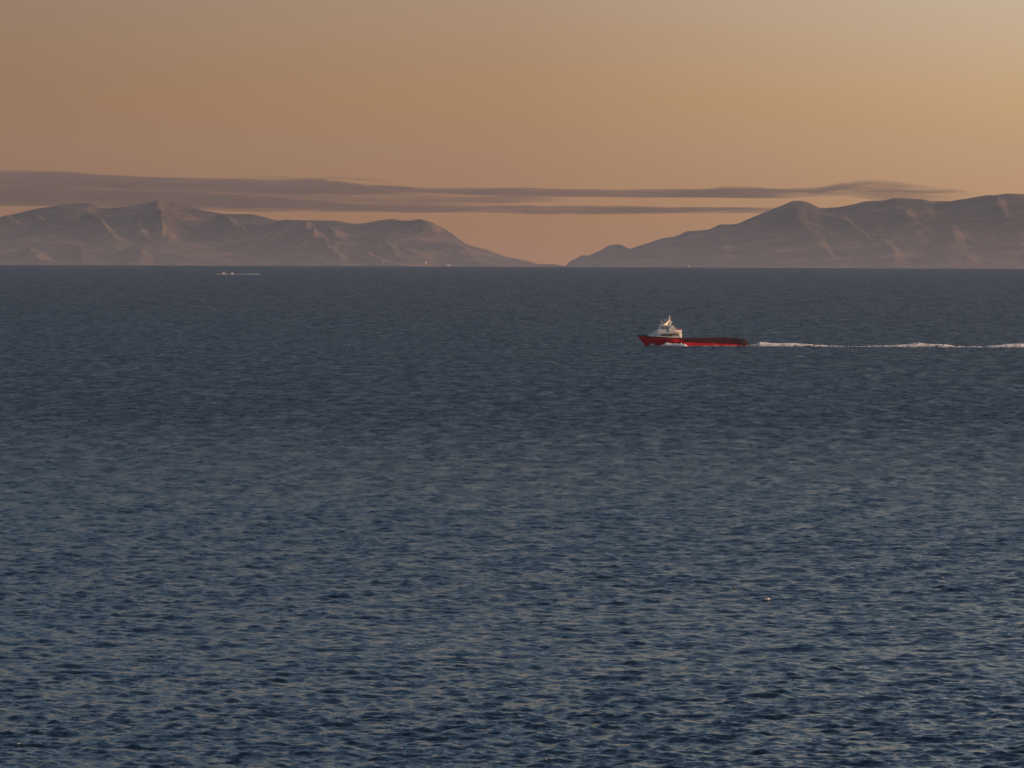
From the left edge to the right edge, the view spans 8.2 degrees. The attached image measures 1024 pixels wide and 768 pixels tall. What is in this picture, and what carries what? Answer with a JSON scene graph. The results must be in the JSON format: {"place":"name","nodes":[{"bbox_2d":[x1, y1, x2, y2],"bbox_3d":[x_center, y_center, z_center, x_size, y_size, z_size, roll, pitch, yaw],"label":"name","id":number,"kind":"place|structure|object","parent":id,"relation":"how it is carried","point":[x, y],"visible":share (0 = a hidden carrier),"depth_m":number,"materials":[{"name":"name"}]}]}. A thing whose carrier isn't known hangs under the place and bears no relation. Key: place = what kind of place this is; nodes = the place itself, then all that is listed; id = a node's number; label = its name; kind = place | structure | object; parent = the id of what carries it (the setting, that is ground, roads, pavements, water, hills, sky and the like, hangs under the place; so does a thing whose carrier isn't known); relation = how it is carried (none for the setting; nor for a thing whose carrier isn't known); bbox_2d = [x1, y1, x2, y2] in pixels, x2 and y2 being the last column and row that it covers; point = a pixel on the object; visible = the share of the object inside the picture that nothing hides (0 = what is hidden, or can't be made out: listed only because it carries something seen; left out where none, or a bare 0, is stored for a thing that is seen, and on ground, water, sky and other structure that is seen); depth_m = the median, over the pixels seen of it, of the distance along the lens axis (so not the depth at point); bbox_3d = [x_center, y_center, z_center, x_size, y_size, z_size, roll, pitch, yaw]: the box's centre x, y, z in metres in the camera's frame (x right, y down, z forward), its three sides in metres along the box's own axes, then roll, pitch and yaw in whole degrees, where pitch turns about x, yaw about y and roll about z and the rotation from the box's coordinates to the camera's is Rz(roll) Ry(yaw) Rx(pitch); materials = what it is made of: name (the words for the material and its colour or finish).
{"place":"outdoors","nodes":[
{"label":"outdoors","id":0,"kind":"place"},
{"bbox_2d":[0,200,566,266],"bbox_3d":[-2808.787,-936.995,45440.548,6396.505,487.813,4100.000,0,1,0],"label":"island","id":1,"kind":"structure","parent":0,"point":[158,232],"depth_m":44558.34,"materials":[{"name":"grey stone"}]},
{"bbox_2d":[0,265,1023,767],"bbox_3d":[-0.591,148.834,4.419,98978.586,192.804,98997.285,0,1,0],"label":"sea","id":2,"kind":"structure","parent":0,"point":[288,517],"depth_m":1346.30,"materials":[{"name":"blue liquid"}]},
{"bbox_2d":[661,343,686,345],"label":"bow froth","id":3,"kind":"object","parent":2,"relation":"on","point":[670,344],"visible":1,"depth_m":3563.77,"materials":[{"name":"white liquid"}]},
{"bbox_2d":[637,316,747,345],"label":"supply ship","id":4,"kind":"object","parent":2,"relation":"on","point":[664,333],"visible":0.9,"depth_m":3565.35,"materials":[{"name":"red paint"}]},
{"bbox_2d":[748,342,1016,346],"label":"wake","id":5,"kind":"object","parent":2,"relation":"on","point":[918,343],"visible":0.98,"depth_m":3568.76,"materials":[{"name":"white liquid"}]},
{"bbox_2d":[750,342,1023,346],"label":"wake froth","id":6,"kind":"object","parent":5,"relation":"on","point":[900,345],"visible":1,"depth_m":3568.47,"materials":[{"name":"white liquid"}]},
{"bbox_2d":[0,0,1023,265],"label":"sky","id":7,"kind":"structure","parent":0,"point":[558,132],"materials":[{"name":"orange"}]},
{"bbox_2d":[566,194,1023,268],"bbox_3d":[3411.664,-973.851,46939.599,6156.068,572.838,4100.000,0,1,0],"label":"island","id":8,"kind":"structure","parent":0,"point":[984,232],"depth_m":46236.68,"materials":[{"name":"grey stone"}]}
]}

